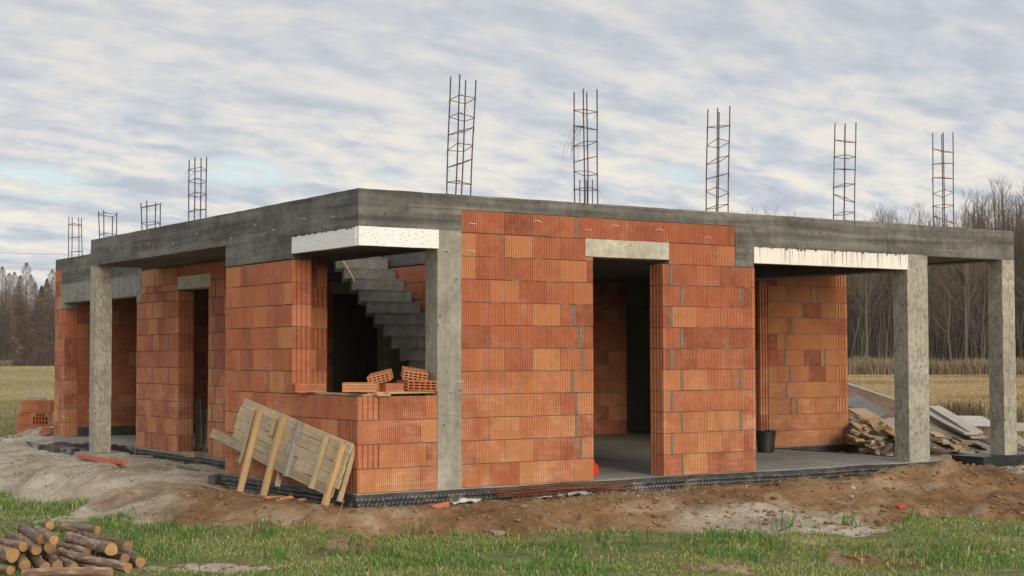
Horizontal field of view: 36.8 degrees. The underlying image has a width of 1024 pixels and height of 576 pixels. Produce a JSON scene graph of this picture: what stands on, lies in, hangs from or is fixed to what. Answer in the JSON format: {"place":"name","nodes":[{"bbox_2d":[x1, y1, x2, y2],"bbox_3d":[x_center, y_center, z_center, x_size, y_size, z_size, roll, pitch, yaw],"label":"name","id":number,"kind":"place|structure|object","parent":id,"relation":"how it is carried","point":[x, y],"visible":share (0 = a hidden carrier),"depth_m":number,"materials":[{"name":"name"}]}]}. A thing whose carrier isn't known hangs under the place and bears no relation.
{"place":"outdoors","nodes":[
{"label":"outdoors","id":0,"kind":"place"},
{"bbox_2d":[17,412,32,424],"bbox_3d":[-9.861,2.657,31.347,0.322,0.240,0.254,0,-3,6],"label":"clay block","id":1,"kind":"object","parent":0,"point":[24,418],"depth_m":31.22,"materials":[{"name":"brick"}]},
{"bbox_2d":[20,400,36,411],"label":"clay block","id":2,"kind":"object","parent":1,"relation":"on","point":[26,405],"depth_m":31.21,"materials":[{"name":"brick"}]},
{"bbox_2d":[32,412,51,424],"bbox_3d":[-9.550,2.650,31.298,0.330,0.250,0.250,0,-3,0],"label":"clay block","id":3,"kind":"object","parent":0,"point":[41,418],"depth_m":31.20,"materials":[{"name":"brick"}]},
{"bbox_2d":[34,400,53,411],"bbox_3d":[-9.506,2.404,31.298,0.322,0.240,0.251,0,-3,5],"label":"clay block","id":4,"kind":"object","parent":3,"relation":"on","point":[43,405],"depth_m":31.18,"materials":[{"name":"brick"}]},
{"bbox_2d":[0,366,1023,575],"bbox_3d":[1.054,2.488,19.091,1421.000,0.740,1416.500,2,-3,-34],"label":"ground","id":5,"kind":"structure","parent":0,"point":[100,485],"depth_m":16.20,"materials":[{"name":"soil"}]},
{"bbox_2d":[0,564,14,574],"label":"log","id":6,"kind":"object","parent":5,"relation":"on","point":[7,569],"visible":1,"depth_m":12.39,"materials":[{"name":"brown wood"}]},
{"bbox_2d":[0,545,19,562],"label":"log","id":7,"kind":"object","parent":5,"relation":"on","point":[9,554],"visible":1,"depth_m":12.72,"materials":[{"name":"brown wood"}]},
{"bbox_2d":[0,289,23,359],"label":"larch tree","id":8,"kind":"object","parent":5,"relation":"on","point":[10,335],"visible":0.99,"depth_m":298.89,"materials":[{"name":"brown plant"}]},
{"bbox_2d":[0,266,24,360],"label":"larch tree","id":9,"kind":"object","parent":5,"relation":"on","point":[8,289],"visible":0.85,"depth_m":301.79,"materials":[{"name":"brown plant"}]},
{"bbox_2d":[0,273,24,354],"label":"larch tree","id":10,"kind":"object","parent":5,"relation":"on","point":[10,297],"visible":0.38,"depth_m":308.88,"materials":[{"name":"brown plant"}]},
{"bbox_2d":[4,286,33,360],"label":"larch tree","id":11,"kind":"object","parent":5,"relation":"on","point":[17,322],"visible":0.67,"depth_m":305.24,"materials":[{"name":"brown plant"}]},
{"bbox_2d":[2,275,39,359],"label":"larch tree","id":12,"kind":"object","parent":5,"relation":"on","point":[19,312],"visible":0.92,"depth_m":303.54,"materials":[{"name":"brown plant"}]},
{"bbox_2d":[16,551,30,569],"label":"log","id":13,"kind":"object","parent":5,"relation":"on","point":[22,561],"visible":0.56,"depth_m":12.62,"materials":[{"name":"brown wood"}]},
{"bbox_2d":[0,538,27,551],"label":"log","id":14,"kind":"object","parent":13,"relation":"on","point":[21,546],"visible":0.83,"depth_m":12.95,"materials":[{"name":"brown wood"}]},
{"bbox_2d":[3,530,41,554],"bbox_3d":[-4.221,2.181,13.268,0.090,0.103,1.254,1,-3,-28],"label":"log","id":15,"kind":"object","parent":13,"relation":"on","point":[34,548],"visible":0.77,"depth_m":13.04,"materials":[{"name":"brown wood"}]},
{"bbox_2d":[17,523,46,543],"bbox_3d":[-4.091,2.099,13.139,0.104,0.107,1.254,1,-5,-25],"label":"log","id":16,"kind":"object","parent":15,"relation":"on","point":[31,533],"visible":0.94,"depth_m":13.07,"materials":[{"name":"brown wood"}]},
{"bbox_2d":[34,526,58,544],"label":"log","id":17,"kind":"object","parent":16,"relation":"on","point":[50,537],"visible":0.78,"depth_m":12.38,"materials":[{"name":"brown wood"}]},
{"bbox_2d":[5,262,44,357],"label":"larch tree","id":18,"kind":"object","parent":5,"relation":"on","point":[26,265],"visible":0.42,"depth_m":310.95,"materials":[{"name":"brown plant"}]},
{"bbox_2d":[0,424,53,438],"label":"spoil clods","id":19,"kind":"object","parent":5,"relation":"on","point":[45,434],"visible":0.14,"depth_m":28.45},
{"bbox_2d":[0,345,54,365],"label":"scrub","id":20,"kind":"object","parent":5,"relation":"on","point":[43,357],"visible":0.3,"depth_m":283.60,"materials":[{"name":"brown plant"}]},
{"bbox_2d":[0,285,54,359],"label":"wood","id":21,"kind":"object","parent":5,"relation":"on","point":[29,324],"visible":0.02,"depth_m":306.51,"materials":[{"name":"brown plant"}]},
{"bbox_2d":[18,282,53,357],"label":"larch tree","id":22,"kind":"object","parent":5,"relation":"on","point":[39,300],"visible":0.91,"depth_m":305.26,"materials":[{"name":"brown plant"}]},
{"bbox_2d":[25,550,50,567],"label":"log","id":23,"kind":"object","parent":5,"relation":"on","point":[38,561],"visible":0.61,"depth_m":12.77,"materials":[{"name":"brown wood"}]},
{"bbox_2d":[27,286,54,358],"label":"spruce tree","id":24,"kind":"object","parent":5,"relation":"on","point":[41,294],"visible":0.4,"depth_m":312.38,"materials":[{"name":"plant"}]},
{"bbox_2d":[29,269,56,349],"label":"larch tree","id":25,"kind":"object","parent":5,"relation":"on","point":[45,321],"visible":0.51,"depth_m":307.14,"materials":[{"name":"brown plant"}]},
{"bbox_2d":[39,272,55,348],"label":"larch tree","id":26,"kind":"object","parent":5,"relation":"on","point":[50,306],"visible":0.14,"depth_m":313.61,"materials":[{"name":"brown plant"}]},
{"bbox_2d":[42,518,54,529],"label":"log","id":27,"kind":"object","parent":5,"relation":"on","point":[48,523],"visible":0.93,"depth_m":15.52,"materials":[{"name":"brown wood"}]},
{"bbox_2d":[39,549,62,566],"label":"log","id":28,"kind":"object","parent":5,"relation":"on","point":[52,560],"visible":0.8,"depth_m":12.73,"materials":[{"name":"brown wood"}]},
{"bbox_2d":[41,528,56,553],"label":"log","id":29,"kind":"object","parent":28,"relation":"on","point":[47,547],"visible":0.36,"depth_m":13.18,"materials":[{"name":"brown wood"}]},
{"bbox_2d":[21,567,112,575],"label":"log","id":30,"kind":"object","parent":5,"relation":"on","point":[72,571],"visible":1,"depth_m":12.14,"materials":[{"name":"brown wood"}]},
{"bbox_2d":[55,553,78,566],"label":"log","id":31,"kind":"object","parent":5,"relation":"on","point":[66,562],"visible":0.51,"depth_m":12.65,"materials":[{"name":"brown wood"}]},
{"bbox_2d":[56,541,91,554],"bbox_3d":[-3.896,2.307,13.626,0.078,0.084,0.757,2,-3,-36],"label":"log","id":32,"kind":"object","parent":5,"relation":"on","point":[77,548],"visible":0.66,"depth_m":13.49,"materials":[{"name":"brown wood"}]},
{"bbox_2d":[60,522,101,534],"bbox_3d":[-4.242,2.372,15.139,0.525,0.116,0.096,-2,-3,36],"label":"log","id":33,"kind":"object","parent":5,"relation":"on","point":[73,527],"visible":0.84,"depth_m":15.10,"materials":[{"name":"brown wood"}]},
{"bbox_2d":[64,531,117,555],"bbox_3d":[-3.691,2.239,13.481,0.128,0.130,1.254,1,-4,-32],"label":"log","id":34,"kind":"object","parent":5,"relation":"on","point":[105,547],"visible":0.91,"depth_m":13.30,"materials":[{"name":"brown wood"}]},
{"bbox_2d":[56,547,131,572],"bbox_3d":[-3.438,2.228,12.620,1.080,0.102,0.100,1,-1,44],"label":"log","id":35,"kind":"object","parent":5,"relation":"on","point":[114,564],"visible":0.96,"depth_m":12.53,"materials":[{"name":"brown wood"}]},
{"bbox_2d":[78,454,126,464],"bbox_3d":[-5.833,2.434,21.880,0.058,0.055,1.886,2,-3,-34],"label":"edging board","id":36,"kind":"object","parent":5,"relation":"on","point":[104,459],"visible":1,"depth_m":21.80,"materials":[{"name":"orange paint"}]},
{"bbox_2d":[91,551,129,561],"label":"log","id":37,"kind":"object","parent":5,"relation":"on","point":[121,556],"visible":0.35,"depth_m":13.02,"materials":[{"name":"brown wood"}]},
{"bbox_2d":[0,430,250,522],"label":"sand clods","id":38,"kind":"object","parent":5,"relation":"on","point":[63,473],"visible":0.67,"depth_m":20.12,"materials":[{"name":"sand"}]},
{"bbox_2d":[118,545,145,567],"bbox_3d":[-3.282,2.304,13.264,0.096,0.110,0.856,1,-3,-24],"label":"log","id":39,"kind":"object","parent":5,"relation":"on","point":[138,560],"visible":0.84,"depth_m":13.00,"materials":[{"name":"brown wood"}]},
{"bbox_2d":[77,531,132,548],"bbox_3d":[-3.682,2.288,13.890,0.809,0.126,0.116,-3,-4,45],"label":"log","id":40,"kind":"object","parent":39,"relation":"on","point":[119,542],"visible":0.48,"depth_m":13.80,"materials":[{"name":"brown wood"}]},
{"bbox_2d":[210,398,354,505],"bbox_3d":[-2.704,1.805,17.196,0.403,1.103,3.357,2,-3,-35],"label":"wooden formwork","id":41,"kind":"object","parent":5,"relation":"on","point":[285,439],"visible":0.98,"depth_m":16.92,"materials":[{"name":"brown wood"}]},
{"bbox_2d":[0,459,1023,575],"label":"grass","id":42,"kind":"structure","parent":5,"relation":"on","point":[11,502],"depth_m":13.92,"materials":[{"name":"plant"}]},
{"bbox_2d":[38,74,1023,508],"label":"unfinished house","id":43,"kind":"structure","parent":5,"relation":"on","point":[546,342],"depth_m":18.75,"materials":[{"name":"brick"}]},
{"bbox_2d":[174,452,201,457],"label":"wood block","id":44,"kind":"object","parent":43,"relation":"on","point":[191,454],"depth_m":21.91,"materials":[{"name":"wood"}]},
{"bbox_2d":[194,398,202,450],"bbox_3d":[-4.766,2.086,23.392,0.026,0.967,0.178,24,-55,-32],"label":"plank","id":45,"kind":"object","parent":43,"relation":"on","point":[198,427],"visible":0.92,"depth_m":23.36,"materials":[{"name":"brown wood"}]},
{"bbox_2d":[202,407,207,450],"bbox_3d":[-4.654,2.156,23.320,0.025,0.178,0.879,23,29,-28],"label":"plank","id":46,"kind":"object","parent":43,"relation":"on","point":[205,428],"visible":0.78,"depth_m":23.30,"materials":[{"name":"brown wood"}]},
{"bbox_2d":[297,392,373,395],"bbox_3d":[-1.916,1.143,16.630,0.157,0.022,1.550,2,-3,-34],"label":"board","id":47,"kind":"object","parent":43,"relation":"on","point":[340,394],"visible":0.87,"depth_m":16.45,"materials":[{"name":"brown wood"}]},
{"bbox_2d":[288,383,325,392],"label":"clay block","id":48,"kind":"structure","parent":47,"relation":"on","point":[306,387],"depth_m":16.82,"materials":[{"name":"brick"}]},
{"bbox_2d":[360,391,434,393],"bbox_3d":[-1.206,1.105,16.286,0.830,0.024,0.176,2,-3,-36],"label":"board","id":49,"kind":"object","parent":43,"relation":"on","point":[398,392],"visible":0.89,"depth_m":16.21,"materials":[{"name":"brown wood"}]},
{"bbox_2d":[342,382,379,391],"bbox_3d":[-1.575,1.034,16.062,0.360,0.095,0.235,0,-3,2],"label":"clay block","id":50,"kind":"object","parent":49,"relation":"on","point":[359,387],"depth_m":15.95,"materials":[{"name":"brick"}]},
{"bbox_2d":[367,369,392,382],"bbox_3d":[-1.393,0.939,16.275,0.235,0.100,0.360,-14,2,1],"label":"clay block","id":51,"kind":"object","parent":50,"relation":"on","point":[381,376],"depth_m":16.11,"materials":[{"name":"brick"}]},
{"bbox_2d":[380,383,403,391],"bbox_3d":[-1.295,1.048,16.259,0.240,0.085,0.200,2,-3,-42],"label":"clay block","id":52,"kind":"object","parent":49,"relation":"on","point":[386,387],"depth_m":16.17,"materials":[{"name":"brick"}]},
{"bbox_2d":[397,379,436,390],"bbox_3d":[-1.013,1.039,16.426,0.360,0.115,0.235,4,-6,-33],"label":"clay block","id":53,"kind":"object","parent":49,"relation":"on","point":[417,385],"depth_m":16.34,"materials":[{"name":"brick"}]},
{"bbox_2d":[400,366,427,382],"bbox_3d":[-1.048,0.926,16.515,0.260,0.110,0.360,9,2,-8],"label":"clay block","id":54,"kind":"object","parent":53,"relation":"on","point":[410,373],"depth_m":16.37,"materials":[{"name":"brick"}]},
{"bbox_2d":[756,430,776,451],"bbox_3d":[3.713,2.242,22.528,0.320,0.315,0.320,2,-3,-34],"label":"bucket","id":55,"kind":"object","parent":43,"relation":"on","point":[765,439],"visible":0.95,"depth_m":22.41,"materials":[{"name":"black plastic"}]},
{"bbox_2d":[499,488,599,496],"bbox_3d":[0.457,2.207,16.656,1.388,0.052,0.024,1,-3,-33],"label":"steel rod","id":56,"kind":"object","parent":5,"relation":"on","point":[541,494],"visible":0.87,"depth_m":16.55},
{"bbox_2d":[123,451,1023,572],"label":"soil clods","id":57,"kind":"object","parent":5,"relation":"on","point":[998,496],"visible":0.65,"depth_m":16.46,"materials":[{"name":"soil"}]},
{"bbox_2d":[570,487,631,490],"bbox_3d":[0.687,2.201,16.823,1.492,0.055,0.036,1,-3,-28],"label":"steel rod","id":58,"kind":"object","parent":5,"relation":"on","point":[603,490],"visible":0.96,"depth_m":17.03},
{"bbox_2d":[504,485,598,493],"bbox_3d":[0.462,2.188,16.669,1.358,0.044,0.057,2,-3,-38],"label":"steel rod","id":59,"kind":"object","parent":58,"relation":"on","point":[537,492],"visible":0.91,"depth_m":16.47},
{"bbox_2d":[497,486,623,494],"bbox_3d":[0.548,2.180,16.604,1.586,0.043,0.060,1,-3,-29],"label":"steel rod","id":60,"kind":"object","parent":59,"relation":"on","point":[563,489],"visible":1,"depth_m":16.58,"materials":[{"name":"metal"}]},
{"bbox_2d":[519,481,628,493],"bbox_3d":[0.693,2.168,16.771,1.488,0.069,0.035,2,-3,-34],"label":"steel rod","id":61,"kind":"object","parent":59,"relation":"on","point":[584,486],"visible":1,"depth_m":16.90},
{"bbox_2d":[492,487,597,492],"bbox_3d":[0.361,2.164,16.535,1.336,0.040,0.037,1,-3,-30],"label":"steel rod","id":62,"kind":"object","parent":61,"relation":"on","point":[538,488],"visible":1,"depth_m":16.49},
{"bbox_2d":[516,482,631,495],"bbox_3d":[0.698,2.191,16.795,1.568,0.071,0.033,2,-3,-34],"label":"steel rod","id":63,"kind":"object","parent":58,"relation":"on","point":[567,490],"visible":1,"depth_m":16.71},
{"bbox_2d":[510,483,616,488],"bbox_3d":[0.642,2.153,16.754,1.587,0.048,0.031,2,-3,-35],"label":"steel rod","id":64,"kind":"object","parent":63,"relation":"on","point":[560,485],"visible":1,"depth_m":16.66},
{"bbox_2d":[847,274,888,338],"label":"bare tree","id":65,"kind":"object","parent":5,"relation":"on","point":[862,298],"visible":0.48,"depth_m":155.18,"materials":[{"name":"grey plant"}]},
{"bbox_2d":[848,394,889,416],"bbox_3d":[6.223,2.092,27.201,0.348,0.022,1.626,-21,9,-5],"label":"shuttering sheet","id":66,"kind":"object","parent":5,"relation":"on","point":[856,401],"visible":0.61,"depth_m":27.25,"materials":[{"name":"grey wood"}]},
{"bbox_2d":[847,217,892,359],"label":"birch tree","id":67,"kind":"object","parent":5,"relation":"on","point":[866,316],"visible":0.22,"depth_m":148.23,"materials":[{"name":"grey plant"}]},
{"bbox_2d":[847,273,892,352],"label":"bare tree","id":68,"kind":"object","parent":5,"relation":"on","point":[869,301],"visible":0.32,"depth_m":154.04,"materials":[{"name":"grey plant"}]},
{"bbox_2d":[848,215,891,344],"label":"bare tree","id":69,"kind":"object","parent":5,"relation":"on","point":[873,291],"visible":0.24,"depth_m":158.32,"materials":[{"name":"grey plant"}]},
{"bbox_2d":[853,213,891,330],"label":"bare tree","id":70,"kind":"object","parent":5,"relation":"on","point":[880,297],"visible":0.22,"depth_m":159.57,"materials":[{"name":"brown plant"}]},
{"bbox_2d":[867,416,889,439],"bbox_3d":[5.909,2.395,24.329,0.158,0.911,0.030,-15,-40,-16],"label":"plank offcut","id":71,"kind":"object","parent":5,"relation":"on","point":[874,422],"visible":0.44,"depth_m":24.52,"materials":[{"name":"brown wood"}]},
{"bbox_2d":[861,215,897,342],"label":"bare tree","id":72,"kind":"object","parent":5,"relation":"on","point":[891,283],"visible":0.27,"depth_m":155.88,"materials":[{"name":"brown plant"}]},
{"bbox_2d":[868,205,899,341],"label":"bare tree","id":73,"kind":"object","parent":5,"relation":"on","point":[889,273],"visible":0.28,"depth_m":159.55,"materials":[{"name":"brown plant"}]},
{"bbox_2d":[867,202,902,348],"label":"bare tree","id":74,"kind":"object","parent":5,"relation":"on","point":[885,273],"visible":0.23,"depth_m":157.64,"materials":[{"name":"brown plant"}]},
{"bbox_2d":[761,187,1023,362],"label":"distant wood","id":75,"kind":"object","parent":5,"relation":"on","point":[938,347],"visible":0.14,"depth_m":152.38,"materials":[{"name":"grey plant"}]},
{"bbox_2d":[846,387,989,447],"bbox_3d":[5.286,2.374,30.986,8.800,1.794,8.400,2,-3,-34],"label":"soil mound","id":76,"kind":"object","parent":5,"relation":"on","point":[888,405],"visible":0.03,"depth_m":29.60,"materials":[{"name":"soil"}]},
{"bbox_2d":[848,383,893,401],"bbox_3d":[6.718,1.952,28.722,1.084,0.050,0.077,19,24,39],"label":"batten","id":77,"kind":"object","parent":76,"relation":"on","point":[877,394],"visible":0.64,"depth_m":28.71,"materials":[{"name":"wood"}]},
{"bbox_2d":[959,416,989,426],"bbox_3d":[8.944,2.569,29.800,0.606,0.026,2.435,0,-1,10],"label":"shuttering sheet","id":78,"kind":"object","parent":76,"relation":"on","point":[978,420],"visible":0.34,"depth_m":29.70,"materials":[{"name":"wood"}]},
{"bbox_2d":[846,354,1023,374],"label":"reeds","id":79,"kind":"object","parent":5,"relation":"on","point":[862,366],"visible":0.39,"depth_m":137.03,"materials":[{"name":"beige plant"}]},
{"bbox_2d":[919,214,962,358],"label":"bare tree","id":80,"kind":"object","parent":5,"relation":"on","point":[929,326],"visible":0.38,"depth_m":152.73,"materials":[{"name":"brown plant"}]},
{"bbox_2d":[931,441,952,449],"bbox_3d":[6.828,2.417,24.900,0.278,0.042,3.004,0,2,3],"label":"plank","id":81,"kind":"object","parent":5,"relation":"on","point":[944,446],"visible":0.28,"depth_m":23.76,"materials":[{"name":"beige wood"}]},
{"bbox_2d":[949,439,972,443],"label":"plank","id":82,"kind":"object","parent":81,"relation":"on","point":[955,441],"visible":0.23,"depth_m":23.35,"materials":[{"name":"brown wood"}]},
{"bbox_2d":[945,431,977,441],"bbox_3d":[6.955,2.278,24.950,0.248,0.035,3.302,0,1,1],"label":"plank","id":83,"kind":"object","parent":82,"relation":"on","point":[959,437],"visible":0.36,"depth_m":23.64,"materials":[{"name":"beige wood"}]},
{"bbox_2d":[929,416,986,438],"bbox_3d":[7.058,2.212,25.000,0.246,0.039,3.602,0,2,1],"label":"plank","id":84,"kind":"object","parent":83,"relation":"on","point":[979,436],"visible":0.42,"depth_m":23.93,"materials":[{"name":"wood"}]},
{"bbox_2d":[929,408,978,434],"bbox_3d":[7.025,2.141,24.975,0.228,0.042,3.255,0,3,2],"label":"plank","id":85,"kind":"object","parent":84,"relation":"on","point":[940,418],"visible":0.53,"depth_m":24.60,"materials":[{"name":"wood"}]},
{"bbox_2d":[929,406,982,432],"bbox_3d":[7.134,2.107,24.851,0.216,0.038,2.910,0,3,3],"label":"plank","id":86,"kind":"object","parent":85,"relation":"on","point":[963,424],"visible":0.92,"depth_m":24.61,"materials":[{"name":"wood"}]},
{"bbox_2d":[930,207,968,312],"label":"bare tree","id":87,"kind":"object","parent":5,"relation":"on","point":[934,266],"visible":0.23,"depth_m":162.73,"materials":[{"name":"brown plant"}]},
{"bbox_2d":[928,265,973,341],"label":"bare tree","id":88,"kind":"object","parent":5,"relation":"on","point":[945,330],"visible":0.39,"depth_m":152.66,"materials":[{"name":"brown plant"}]},
{"bbox_2d":[927,215,979,361],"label":"birch tree","id":89,"kind":"object","parent":5,"relation":"on","point":[948,324],"visible":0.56,"depth_m":147.31,"materials":[{"name":"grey plant"}]},
{"bbox_2d":[927,186,987,357],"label":"bare tree","id":90,"kind":"object","parent":5,"relation":"on","point":[968,317],"visible":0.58,"depth_m":153.27,"materials":[{"name":"brown plant"}]},
{"bbox_2d":[934,221,981,331],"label":"bare tree","id":91,"kind":"object","parent":5,"relation":"on","point":[955,284],"visible":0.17,"depth_m":160.57,"materials":[{"name":"brown plant"}]},
{"bbox_2d":[931,224,987,350],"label":"bare tree","id":92,"kind":"object","parent":5,"relation":"on","point":[951,304],"visible":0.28,"depth_m":154.41,"materials":[{"name":"brown plant"}]},
{"bbox_2d":[933,200,988,363],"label":"birch tree","id":93,"kind":"object","parent":5,"relation":"on","point":[965,289],"visible":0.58,"depth_m":143.73,"materials":[{"name":"grey plant"}]},
{"bbox_2d":[955,263,988,358],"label":"birch tree","id":94,"kind":"object","parent":5,"relation":"on","point":[983,320],"visible":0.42,"depth_m":147.22,"materials":[{"name":"brown plant"}]},
{"bbox_2d":[929,396,1023,433],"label":"dry weeds","id":95,"kind":"object","parent":5,"relation":"on","point":[957,411],"visible":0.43,"depth_m":39.03,"materials":[{"name":"brown plant"}]},
{"bbox_2d":[968,445,989,452],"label":"plank","id":96,"kind":"object","parent":5,"relation":"on","point":[977,449],"visible":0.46,"depth_m":24.18,"materials":[{"name":"brown wood"}]},
{"bbox_2d":[950,198,1022,328],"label":"bare tree","id":97,"kind":"object","parent":5,"relation":"on","point":[982,269],"visible":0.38,"depth_m":157.40,"materials":[{"name":"brown plant"}]},
{"bbox_2d":[960,188,1018,341],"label":"bare tree","id":98,"kind":"object","parent":5,"relation":"on","point":[975,227],"visible":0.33,"depth_m":156.98,"materials":[{"name":"brown plant"}]},
{"bbox_2d":[968,180,1022,281],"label":"bare tree","id":99,"kind":"object","parent":5,"relation":"on","point":[998,217],"visible":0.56,"depth_m":157.64,"materials":[{"name":"brown plant"}]},
{"bbox_2d":[973,177,1017,307],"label":"bare tree","id":100,"kind":"object","parent":5,"relation":"on","point":[1003,194],"visible":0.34,"depth_m":165.85,"materials":[{"name":"brown plant"}]},
{"bbox_2d":[975,176,1023,237],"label":"bare tree","id":101,"kind":"object","parent":5,"relation":"on","point":[1002,203],"visible":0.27,"depth_m":175.78,"materials":[{"name":"brown plant"}]},
{"bbox_2d":[986,181,1023,331],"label":"bare tree","id":102,"kind":"object","parent":5,"relation":"on","point":[1018,254],"visible":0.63,"depth_m":152.47,"materials":[{"name":"brown plant"}]},
{"bbox_2d":[993,189,1023,332],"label":"bare tree","id":103,"kind":"object","parent":5,"relation":"on","point":[1007,218],"visible":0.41,"depth_m":160.85,"materials":[{"name":"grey plant"}]},
{"bbox_2d":[1008,205,1023,326],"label":"bare tree","id":104,"kind":"object","parent":5,"relation":"on","point":[1020,259],"visible":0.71,"depth_m":154.48,"materials":[{"name":"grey plant"}]},
{"bbox_2d":[1011,199,1023,310],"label":"bare tree","id":105,"kind":"object","parent":5,"relation":"on","point":[1019,249],"visible":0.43,"depth_m":157.23,"materials":[{"name":"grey plant"}]},
{"bbox_2d":[0,366,1023,440],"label":"meadow grass","id":106,"kind":"structure","parent":0,"point":[10,428],"depth_m":82.46,"materials":[{"name":"plant"}]},
{"bbox_2d":[0,0,1023,329],"label":"sky","id":107,"kind":"structure","parent":0,"point":[106,105],"materials":[{"name":"white"}]},
{"label":"plank offcut","id":108,"kind":"object","parent":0,"visible":0},
{"label":"plank offcut","id":109,"kind":"object","parent":108,"relation":"on","visible":0},
{"bbox_2d":[848,408,894,437],"bbox_3d":[5.958,2.183,25.002,0.307,0.040,2.419,0,6,-4],"label":"plank","id":110,"kind":"object","parent":109,"relation":"on","point":[865,413],"visible":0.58,"depth_m":25.54,"materials":[{"name":"brown wood"}]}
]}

